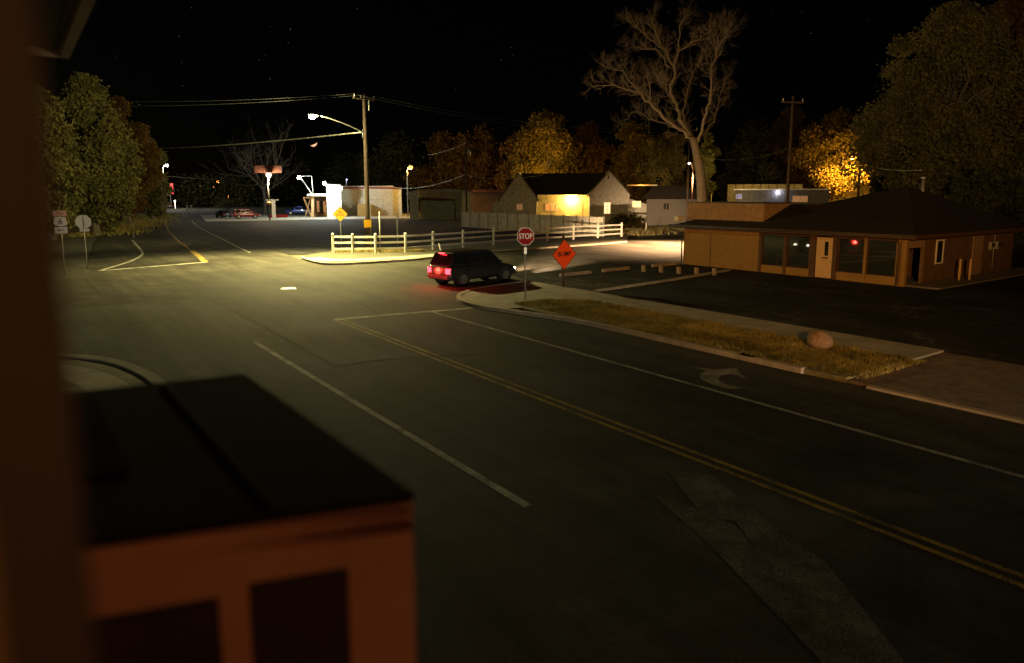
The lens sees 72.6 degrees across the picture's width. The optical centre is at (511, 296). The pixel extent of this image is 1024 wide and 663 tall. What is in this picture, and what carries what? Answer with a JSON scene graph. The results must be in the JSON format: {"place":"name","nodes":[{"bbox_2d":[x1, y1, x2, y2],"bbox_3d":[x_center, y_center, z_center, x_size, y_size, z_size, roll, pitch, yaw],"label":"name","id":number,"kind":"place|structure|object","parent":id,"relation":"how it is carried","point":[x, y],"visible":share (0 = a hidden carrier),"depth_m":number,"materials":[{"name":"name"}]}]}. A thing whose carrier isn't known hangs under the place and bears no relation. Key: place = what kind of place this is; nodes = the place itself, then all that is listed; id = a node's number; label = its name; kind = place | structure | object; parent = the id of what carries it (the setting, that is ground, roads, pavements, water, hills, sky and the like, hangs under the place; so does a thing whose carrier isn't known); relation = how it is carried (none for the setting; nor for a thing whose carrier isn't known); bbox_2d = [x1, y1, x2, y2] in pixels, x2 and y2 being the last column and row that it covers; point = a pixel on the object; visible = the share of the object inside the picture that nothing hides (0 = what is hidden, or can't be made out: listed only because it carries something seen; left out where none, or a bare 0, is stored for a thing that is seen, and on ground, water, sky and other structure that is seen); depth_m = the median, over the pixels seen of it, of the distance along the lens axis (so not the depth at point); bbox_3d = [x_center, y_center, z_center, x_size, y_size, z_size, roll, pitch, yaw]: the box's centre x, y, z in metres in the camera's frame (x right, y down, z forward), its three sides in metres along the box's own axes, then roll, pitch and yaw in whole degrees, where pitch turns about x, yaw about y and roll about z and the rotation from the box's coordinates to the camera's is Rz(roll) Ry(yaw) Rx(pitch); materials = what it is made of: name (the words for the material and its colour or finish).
{"place":"outdoors","nodes":[
{"label":"outdoors","id":0,"kind":"place"},
{"bbox_2d":[70,358,149,391],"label":"island","id":1,"kind":"structure","parent":0,"point":[128,377],"depth_m":18.22,"materials":[{"name":"concrete"}]},
{"bbox_2d":[70,365,131,389],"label":"island walk","id":2,"kind":"structure","parent":1,"relation":"on","point":[86,378],"depth_m":17.42,"materials":[{"name":"concrete"}]},
{"bbox_2d":[299,254,433,260],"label":"corner sidewalk","id":3,"kind":"structure","parent":0,"point":[382,258],"depth_m":50.33,"materials":[{"name":"concrete"}]},
{"bbox_2d":[61,236,683,301],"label":"side road","id":4,"kind":"structure","parent":0,"point":[77,286],"depth_m":46.78,"materials":[{"name":"grey asphalt"}]},
{"bbox_2d":[56,211,67,275],"bbox_3d":[-25.916,-3.041,40.172,0.660,3.740,0.068,-7,11,-39],"label":"route sign","id":5,"kind":"object","parent":4,"relation":"on","point":[61,221],"visible":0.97,"depth_m":40.06,"materials":[{"name":"white"}]},
{"bbox_2d":[300,241,626,264],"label":"corner kerb","id":6,"kind":"structure","parent":4,"relation":"on","point":[353,263],"depth_m":49.71,"materials":[{"name":"concrete"}]},
{"bbox_2d":[427,248,515,286],"bbox_3d":[-2.062,-1.603,37.234,4.970,1.810,2.220,-8,12,-44],"label":"suv","id":7,"kind":"object","parent":4,"relation":"on","point":[461,267],"visible":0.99,"depth_m":36.00,"materials":[{"name":"black paint"}]},
{"bbox_2d":[329,248,432,252],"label":"grass","id":8,"kind":"structure","parent":0,"point":[387,250],"depth_m":56.34,"materials":[{"name":"plant"}]},
{"bbox_2d":[471,190,504,212],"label":"long barn","id":9,"kind":"structure","parent":0,"point":[482,201],"depth_m":148.54,"materials":[{"name":"wood"}]},
{"bbox_2d":[41,0,1023,195],"label":"sky","id":10,"kind":"structure","parent":0,"point":[500,59],"materials":[{"name":"black"}]},
{"bbox_2d":[58,195,1023,387],"bbox_3d":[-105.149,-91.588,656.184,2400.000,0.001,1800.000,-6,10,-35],"label":"ground","id":11,"kind":"structure","parent":0,"point":[74,250],"depth_m":78.11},
{"bbox_2d":[55,206,187,238],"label":"verge","id":12,"kind":"structure","parent":11,"relation":"on","point":[63,237],"depth_m":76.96,"materials":[{"name":"plant"}]},
{"bbox_2d":[44,85,93,228],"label":"broadleaf tree","id":13,"kind":"object","parent":12,"relation":"on","point":[67,172],"visible":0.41,"depth_m":70.33,"materials":[{"name":"green plant"}]},
{"bbox_2d":[58,71,146,235],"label":"broadleaf tree","id":14,"kind":"object","parent":12,"relation":"on","point":[104,150],"visible":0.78,"depth_m":77.10,"materials":[{"name":"green plant"}]},
{"bbox_2d":[107,95,168,224],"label":"broadleaf tree","id":15,"kind":"object","parent":11,"relation":"on","point":[152,177],"visible":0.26,"depth_m":101.38,"materials":[{"name":"green plant"}]},
{"bbox_2d":[138,136,174,219],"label":"broadleaf tree","id":16,"kind":"object","parent":11,"relation":"on","point":[158,200],"visible":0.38,"depth_m":120.03,"materials":[{"name":"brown plant"}]},
{"bbox_2d":[65,298,333,383],"bbox_3d":[-20.057,2.204,17.324,26.950,0.001,16.700,-6,10,-35],"label":"apron","id":17,"kind":"object","parent":11,"relation":"on","point":[178,340],"visible":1,"depth_m":22.39,"materials":[{"name":"grey asphalt"}]},
{"bbox_2d":[209,195,241,209],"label":"shrub","id":18,"kind":"object","parent":11,"relation":"on","point":[227,203],"visible":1,"depth_m":207.91,"materials":[{"name":"green plant"}]},
{"bbox_2d":[165,170,306,206],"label":"broadleaf tree","id":19,"kind":"object","parent":11,"relation":"on","point":[253,193],"visible":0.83,"depth_m":250.57,"materials":[{"name":"green plant"}]},
{"bbox_2d":[200,118,308,213],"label":"bare tree","id":20,"kind":"object","parent":11,"relation":"on","point":[264,192],"visible":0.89,"depth_m":162.72,"materials":[{"name":"grey plant"}]},
{"bbox_2d":[254,166,281,220],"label":"sign","id":21,"kind":"object","parent":11,"relation":"on","point":[268,170],"visible":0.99,"depth_m":120.57,"materials":[{"name":"white metal"}]},
{"bbox_2d":[200,213,409,220],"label":"forecourt","id":22,"kind":"structure","parent":11,"relation":"on","point":[264,217],"depth_m":139.23,"materials":[{"name":"concrete"}]},
{"bbox_2d":[215,210,231,217],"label":"parked car","id":23,"kind":"object","parent":22,"relation":"on","point":[223,213],"visible":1,"depth_m":138.39,"materials":[{"name":"black paint"}]},
{"bbox_2d":[232,209,260,218],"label":"parked car","id":24,"kind":"object","parent":22,"relation":"on","point":[238,213],"visible":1,"depth_m":132.38,"materials":[{"name":"red paint"}]},
{"bbox_2d":[285,206,310,214],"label":"parked pickup","id":25,"kind":"object","parent":22,"relation":"on","point":[297,209],"visible":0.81,"depth_m":157.65,"materials":[{"name":"blue paint"}]},
{"bbox_2d":[297,176,401,217],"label":"filling station","id":26,"kind":"object","parent":22,"relation":"on","point":[383,200],"visible":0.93,"depth_m":148.20,"materials":[{"name":"white concrete"}]},
{"bbox_2d":[318,147,406,194],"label":"broadleaf tree","id":27,"kind":"object","parent":11,"relation":"on","point":[343,173],"visible":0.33,"depth_m":221.58,"materials":[{"name":"green plant"}]},
{"bbox_2d":[354,130,443,209],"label":"broadleaf tree","id":28,"kind":"object","parent":11,"relation":"on","point":[394,149],"visible":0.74,"depth_m":197.51,"materials":[{"name":"green plant"}]},
{"bbox_2d":[207,218,645,254],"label":"lot","id":29,"kind":"structure","parent":11,"relation":"on","point":[294,237],"depth_m":85.39,"materials":[{"name":"asphalt"}]},
{"bbox_2d":[333,207,347,247],"bbox_3d":[-14.393,-5.692,58.566,1.280,3.640,0.093,-2,9,-15],"label":"warning sign","id":30,"kind":"object","parent":29,"relation":"on","point":[340,214],"visible":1,"depth_m":58.38,"materials":[{"name":"yellow"}]},
{"bbox_2d":[408,187,472,219],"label":"metal shed","id":31,"kind":"structure","parent":29,"relation":"on","point":[445,203],"depth_m":127.20,"materials":[{"name":"metal"}]},
{"bbox_2d":[461,211,604,236],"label":"privacy fence","id":32,"kind":"object","parent":29,"relation":"on","point":[487,220],"visible":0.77,"depth_m":85.89,"materials":[{"name":"wood"}]},
{"bbox_2d":[606,212,644,226],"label":"shrub","id":33,"kind":"object","parent":29,"relation":"on","point":[619,218],"visible":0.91,"depth_m":100.73,"materials":[{"name":"green plant"}]},
{"bbox_2d":[617,225,683,235],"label":"roadside weeds","id":34,"kind":"object","parent":29,"relation":"on","point":[652,230],"visible":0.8,"depth_m":82.98,"materials":[{"name":"plant"}]},
{"bbox_2d":[642,186,696,228],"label":"house","id":35,"kind":"structure","parent":29,"relation":"on","point":[665,205],"depth_m":91.59,"materials":[{"name":"paint"}]},
{"bbox_2d":[398,130,474,189],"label":"broadleaf tree","id":36,"kind":"object","parent":11,"relation":"on","point":[441,142],"visible":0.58,"depth_m":185.11,"materials":[{"name":"plant"}]},
{"bbox_2d":[304,234,629,262],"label":"corner verge","id":37,"kind":"structure","parent":11,"relation":"on","point":[506,245],"depth_m":60.72,"materials":[{"name":"plant"}]},
{"bbox_2d":[308,93,374,247],"bbox_3d":[-13.039,-9.430,54.562,5.899,12.800,0.454,-8,11,-43],"label":"utility pole","id":38,"kind":"object","parent":37,"relation":"on","point":[367,223],"visible":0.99,"depth_m":55.61,"materials":[{"name":"wood"}]},
{"bbox_2d":[45,94,345,101],"bbox_3d":[-31.256,-16.521,57.203,38.439,1.296,0.036,1,8,9],"label":"power line","id":39,"kind":"object","parent":38,"relation":"attached to","point":[190,101],"visible":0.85,"depth_m":56.72,"materials":[{"name":"metal"}]},
{"bbox_2d":[51,95,358,105],"bbox_3d":[-30.292,-15.800,56.509,36.968,0.814,0.036,1,8,6],"label":"power line","id":40,"kind":"object","parent":38,"relation":"attached to","point":[231,103],"visible":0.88,"depth_m":55.73,"materials":[{"name":"rubber"}]},
{"bbox_2d":[156,132,360,148],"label":"service cable","id":41,"kind":"object","parent":38,"relation":"attached to","point":[270,141],"visible":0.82,"depth_m":69.28,"materials":[{"name":"rubber"}]},
{"bbox_2d":[355,94,676,132],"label":"power line","id":42,"kind":"object","parent":38,"relation":"attached to","point":[517,124],"visible":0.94,"depth_m":65.04,"materials":[{"name":"metal"}]},
{"bbox_2d":[374,96,683,129],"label":"power line","id":43,"kind":"object","parent":38,"relation":"attached to","point":[535,123],"visible":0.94,"depth_m":66.31,"materials":[{"name":"rubber"}]},
{"bbox_2d":[331,222,622,252],"bbox_3d":[-0.117,-5.533,64.296,33.954,1.620,3.203,-7,11,-39],"label":"rail fence","id":44,"kind":"object","parent":37,"relation":"on","point":[405,241],"visible":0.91,"depth_m":59.80,"materials":[{"name":"white wood"}]},
{"bbox_2d":[465,144,469,211],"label":"utility pole","id":45,"kind":"object","parent":11,"relation":"on","point":[467,151],"visible":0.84,"depth_m":106.25,"materials":[{"name":"wood"}]},
{"bbox_2d":[447,122,511,189],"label":"broadleaf tree","id":46,"kind":"object","parent":11,"relation":"on","point":[481,156],"visible":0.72,"depth_m":181.12,"materials":[{"name":"brown plant"}]},
{"bbox_2d":[492,132,519,189],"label":"broadleaf tree","id":47,"kind":"object","parent":11,"relation":"on","point":[504,172],"visible":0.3,"depth_m":160.20,"materials":[{"name":"brown plant"}]},
{"bbox_2d":[504,108,587,194],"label":"broadleaf tree","id":48,"kind":"object","parent":11,"relation":"on","point":[536,155],"visible":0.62,"depth_m":137.91,"materials":[{"name":"yellow plant"}]},
{"bbox_2d":[493,170,646,225],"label":"white house","id":49,"kind":"structure","parent":11,"relation":"on","point":[607,195],"depth_m":103.17,"materials":[{"name":"paint"}]},
{"bbox_2d":[572,120,615,194],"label":"broadleaf tree","id":50,"kind":"object","parent":11,"relation":"on","point":[594,142],"visible":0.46,"depth_m":144.86,"materials":[{"name":"brown plant"}]},
{"bbox_2d":[604,120,654,203],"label":"broadleaf tree","id":51,"kind":"object","parent":11,"relation":"on","point":[628,159],"visible":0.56,"depth_m":140.72,"materials":[{"name":"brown plant"}]},
{"bbox_2d":[578,0,742,201],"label":"bare tree","id":52,"kind":"object","parent":11,"relation":"on","point":[700,177],"visible":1,"depth_m":72.02,"materials":[{"name":"brown plant"}]},
{"bbox_2d":[630,131,695,203],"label":"broadleaf tree","id":53,"kind":"object","parent":11,"relation":"on","point":[662,154],"visible":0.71,"depth_m":136.02,"materials":[{"name":"green plant"}]},
{"bbox_2d":[685,126,697,221],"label":"utility pole","id":54,"kind":"object","parent":11,"relation":"on","point":[687,194],"visible":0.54,"depth_m":82.77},
{"bbox_2d":[690,132,721,201],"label":"broadleaf tree","id":55,"kind":"object","parent":11,"relation":"on","point":[708,149],"visible":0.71,"depth_m":116.83,"materials":[{"name":"green plant"}]},
{"bbox_2d":[515,298,927,382],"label":"verge","id":56,"kind":"structure","parent":11,"relation":"on","point":[818,372],"depth_m":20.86,"materials":[{"name":"plant"}]},
{"bbox_2d":[807,330,832,349],"bbox_3d":[9.234,1.322,20.874,0.767,0.631,0.718,-6,10,-35],"label":"boulder","id":57,"kind":"object","parent":56,"relation":"on","point":[820,339],"visible":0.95,"depth_m":20.64,"materials":[{"name":"red stone"}]},
{"bbox_2d":[715,118,786,201],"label":"broadleaf tree","id":58,"kind":"object","parent":11,"relation":"on","point":[753,170],"visible":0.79,"depth_m":154.65,"materials":[{"name":"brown plant"}]},
{"bbox_2d":[727,184,802,201],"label":"lit fence","id":59,"kind":"object","parent":11,"relation":"on","point":[730,193],"visible":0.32,"depth_m":133.37,"materials":[{"name":"wood"}]},
{"bbox_2d":[511,250,1023,365],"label":"parking lot","id":60,"kind":"structure","parent":11,"relation":"on","point":[983,320],"depth_m":30.58,"materials":[{"name":"grey asphalt"}]},
{"bbox_2d":[559,271,591,276],"bbox_3d":[3.680,-1.292,40.376,2.400,0.180,0.200,-6,11,-37],"label":"wheel stop","id":61,"kind":"object","parent":60,"relation":"on","point":[577,273],"visible":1,"depth_m":40.31,"materials":[{"name":"concrete"}]},
{"bbox_2d":[593,269,730,291],"bbox_3d":[8.718,-0.900,38.126,0.500,0.100,13.194,8,12,44],"label":"lot edging","id":62,"kind":"object","parent":60,"relation":"on","point":[653,282],"visible":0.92,"depth_m":36.90,"materials":[{"name":"concrete"}]},
{"bbox_2d":[733,189,830,202],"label":"mobile home","id":63,"kind":"object","parent":11,"relation":"on","point":[795,195],"visible":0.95,"depth_m":116.44,"materials":[{"name":"metal"}]},
{"bbox_2d":[750,104,823,188],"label":"broadleaf tree","id":64,"kind":"object","parent":11,"relation":"on","point":[777,143],"visible":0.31,"depth_m":164.77,"materials":[{"name":"brown plant"}]},
{"bbox_2d":[781,96,803,201],"bbox_3d":[22.694,-9.863,57.174,1.972,12.698,0.277,-2,9,-13],"label":"utility pole","id":65,"kind":"object","parent":11,"relation":"on","point":[792,102],"visible":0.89,"depth_m":56.75,"materials":[{"name":"wood"}]},
{"bbox_2d":[777,151,815,188],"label":"broadleaf tree","id":66,"kind":"object","parent":11,"relation":"on","point":[797,176],"visible":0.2,"depth_m":153.42,"materials":[{"name":"brown plant"}]},
{"bbox_2d":[782,106,876,201],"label":"broadleaf tree","id":67,"kind":"object","parent":11,"relation":"on","point":[824,162],"visible":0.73,"depth_m":135.29,"materials":[{"name":"yellow plant"}]},
{"bbox_2d":[817,180,873,201],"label":"lamplit house","id":68,"kind":"structure","parent":11,"relation":"on","point":[853,193],"depth_m":141.97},
{"bbox_2d":[863,93,894,194],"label":"broadleaf tree","id":69,"kind":"object","parent":11,"relation":"on","point":[877,186],"visible":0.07,"depth_m":99.21,"materials":[{"name":"green plant"}]},
{"bbox_2d":[840,0,1023,198],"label":"broadleaf tree","id":70,"kind":"object","parent":11,"relation":"on","point":[933,121],"visible":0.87,"depth_m":70.70,"materials":[{"name":"green plant"}]},
{"bbox_2d":[847,352,1023,417],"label":"driveway apron","id":71,"kind":"object","parent":11,"relation":"on","point":[988,385],"visible":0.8,"depth_m":17.44,"materials":[{"name":"concrete"}]},
{"bbox_2d":[906,267,1023,289],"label":"side walk","id":72,"kind":"structure","parent":11,"relation":"on","point":[964,280],"depth_m":37.76,"materials":[{"name":"concrete"}]},
{"bbox_2d":[943,156,1023,247],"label":"broadleaf tree","id":73,"kind":"object","parent":11,"relation":"on","point":[979,189],"visible":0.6,"depth_m":60.41,"materials":[{"name":"green plant"}]},
{"bbox_2d":[988,0,1023,197],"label":"broadleaf tree","id":74,"kind":"object","parent":11,"relation":"on","point":[1013,8],"visible":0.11,"depth_m":77.34,"materials":[{"name":"green plant"}]},
{"bbox_2d":[64,206,1023,662],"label":"road","id":75,"kind":"structure","parent":0,"point":[596,552],"depth_m":12.05,"materials":[{"name":"grey asphalt"}]},
{"bbox_2d":[0,608,6,662],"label":"building","id":76,"kind":"structure","parent":75,"relation":"on","point":[2,653],"depth_m":0.43,"materials":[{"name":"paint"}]},
{"bbox_2d":[0,0,97,662],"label":"window post","id":77,"kind":"object","parent":76,"relation":"attached to","point":[46,607],"depth_m":0.42,"materials":[{"name":"brown wood"}]},
{"bbox_2d":[36,0,95,58],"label":"roof eave","id":78,"kind":"object","parent":76,"relation":"attached to","point":[61,24],"visible":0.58,"depth_m":4.14,"materials":[{"name":"wood"}]},
{"bbox_2d":[73,374,415,662],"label":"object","id":79,"kind":"structure","parent":76,"relation":"attached to","point":[240,518],"depth_m":1.28,"materials":[{"name":"orange paint"}]},
{"bbox_2d":[75,215,90,268],"bbox_3d":[-26.941,-3.412,43.989,0.850,3.365,0.072,-4,9,-27],"label":"stop sign","id":80,"kind":"object","parent":75,"relation":"on","point":[83,223],"visible":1,"depth_m":43.86,"materials":[{"name":"metal"}]},
{"bbox_2d":[69,354,164,383],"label":"island kerb","id":81,"kind":"structure","parent":75,"relation":"on","point":[150,377],"depth_m":18.66,"materials":[{"name":"concrete"}]},
{"bbox_2d":[99,220,250,270],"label":"edge lines","id":82,"kind":"object","parent":75,"relation":"on","point":[139,248],"visible":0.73,"depth_m":59.76,"materials":[{"name":"white paint"}]},
{"bbox_2d":[166,208,207,261],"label":"line","id":83,"kind":"object","parent":75,"relation":"on","point":[199,256],"visible":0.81,"depth_m":56.23,"materials":[{"name":"yellow paint"}]},
{"bbox_2d":[71,260,478,367],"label":"tar seams","id":84,"kind":"object","parent":75,"relation":"on","point":[290,341],"visible":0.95,"depth_m":25.77,"materials":[{"name":"asphalt"}]},
{"bbox_2d":[97,262,473,319],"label":"stop lines","id":85,"kind":"object","parent":75,"relation":"on","point":[342,318],"visible":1,"depth_m":28.07,"materials":[{"name":"white paint"}]},
{"bbox_2d":[253,341,530,506],"bbox_3d":[-4.007,2.327,16.459,0.150,0.001,14.600,-6,10,-35],"label":"edge line","id":86,"kind":"object","parent":75,"relation":"on","point":[494,486],"visible":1,"depth_m":13.51,"materials":[{"name":"white paint"}]},
{"bbox_2d":[334,319,1023,587],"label":"line","id":87,"kind":"object","parent":75,"relation":"on","point":[993,574],"visible":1,"depth_m":11.47,"materials":[{"name":"yellow paint"}]},
{"bbox_2d":[695,367,745,388],"bbox_3d":[5.428,2.104,17.988,1.169,0.001,2.168,1,8,5],"label":"turn arrow","id":88,"kind":"object","parent":75,"relation":"on","point":[711,376],"visible":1,"depth_m":18.20,"materials":[{"name":"paint"}]},
{"bbox_2d":[432,312,1023,477],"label":"lane line","id":89,"kind":"object","parent":75,"relation":"on","point":[939,453],"visible":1,"depth_m":15.26,"materials":[{"name":"white paint"}]},
{"bbox_2d":[456,280,1023,423],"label":"kerb","id":90,"kind":"structure","parent":75,"relation":"on","point":[738,355],"depth_m":20.90,"materials":[{"name":"concrete"}]},
{"bbox_2d":[652,466,905,662],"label":"asphalt patch","id":91,"kind":"object","parent":75,"relation":"on","point":[806,596],"visible":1,"depth_m":8.67,"materials":[{"name":"grey asphalt"}]},
{"bbox_2d":[461,281,943,359],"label":"sidewalk","id":92,"kind":"structure","parent":0,"point":[508,296],"depth_m":27.95,"materials":[{"name":"concrete"}]},
{"bbox_2d":[517,227,533,298],"bbox_3d":[0.581,-1.370,30.482,0.758,3.250,0.091,-2,9,-15],"label":"stop sign","id":93,"kind":"object","parent":92,"relation":"on","point":[525,236],"visible":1,"depth_m":30.30,"materials":[{"name":"metal"}]},
{"bbox_2d":[552,233,575,286],"bbox_3d":[2.557,-1.746,34.589,1.540,2.801,0.143,-6,10,-35],"label":"warning sign","id":94,"kind":"object","parent":92,"relation":"on","point":[564,254],"visible":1,"depth_m":34.50,"materials":[{"name":"orange"}]},
{"bbox_2d":[668,177,1023,286],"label":"restaurant building","id":95,"kind":"structure","parent":0,"point":[904,236],"depth_m":39.78,"materials":[{"name":"paint"}]},
{"bbox_2d":[761,233,784,266],"bbox_3d":[15.514,-2.749,41.385,0.090,1.910,1.457,-6,10,-35],"label":"window","id":96,"kind":"structure","parent":95,"relation":"in","point":[773,244],"depth_m":41.40,"materials":[{"name":"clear glass"}]},
{"bbox_2d":[761,265,808,276],"bbox_3d":[15.986,-1.499,40.962,0.180,0.460,3.420,-6,10,-35],"label":"window base","id":97,"kind":"structure","parent":95,"relation":"in","point":[764,268],"depth_m":40.74,"materials":[{"name":"paint"}]},
{"bbox_2d":[786,234,810,268],"bbox_3d":[16.468,-2.555,40.065,0.090,1.910,1.415,-6,10,-35],"label":"window","id":98,"kind":"structure","parent":95,"relation":"in","point":[798,246],"depth_m":40.06,"materials":[{"name":"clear glass"}]},
{"bbox_2d":[815,237,833,277],"bbox_3d":[17.329,-2.135,38.757,0.128,2.240,0.930,-6,10,-35],"label":"door","id":99,"kind":"structure","parent":95,"relation":"in","point":[824,251],"depth_m":38.74,"materials":[{"name":"beige paint"}]},
{"bbox_2d":[837,237,864,273],"bbox_3d":[18.275,-2.188,37.567,0.090,1.910,1.440,-6,10,-35],"label":"window","id":100,"kind":"structure","parent":95,"relation":"in","point":[850,250],"depth_m":37.57,"materials":[{"name":"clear glass"}]},
{"bbox_2d":[835,272,898,285],"bbox_3d":[18.818,-0.924,37.047,0.180,0.460,3.437,-6,10,-35],"label":"window base","id":101,"kind":"structure","parent":95,"relation":"in","point":[874,279],"depth_m":36.91,"materials":[{"name":"paint"}]},
{"bbox_2d":[865,239,896,276],"bbox_3d":[19.223,-1.995,36.255,0.090,1.910,1.524,-6,10,-35],"label":"window","id":102,"kind":"structure","parent":95,"relation":"in","point":[881,253],"depth_m":36.25,"materials":[{"name":"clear glass"}]},
{"bbox_2d":[935,239,944,263],"bbox_3d":[22.883,-2.377,37.308,0.860,1.300,0.070,-6,10,-35],"label":"window","id":103,"kind":"structure","parent":95,"relation":"in","point":[939,254],"depth_m":37.30,"materials":[{"name":"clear glass"}]},
{"bbox_2d":[971,235,983,274],"bbox_3d":[26.771,-2.331,40.057,1.340,2.270,0.135,-6,10,-35],"label":"door","id":104,"kind":"structure","parent":95,"relation":"in","point":[977,249],"depth_m":40.04,"materials":[{"name":"black"}]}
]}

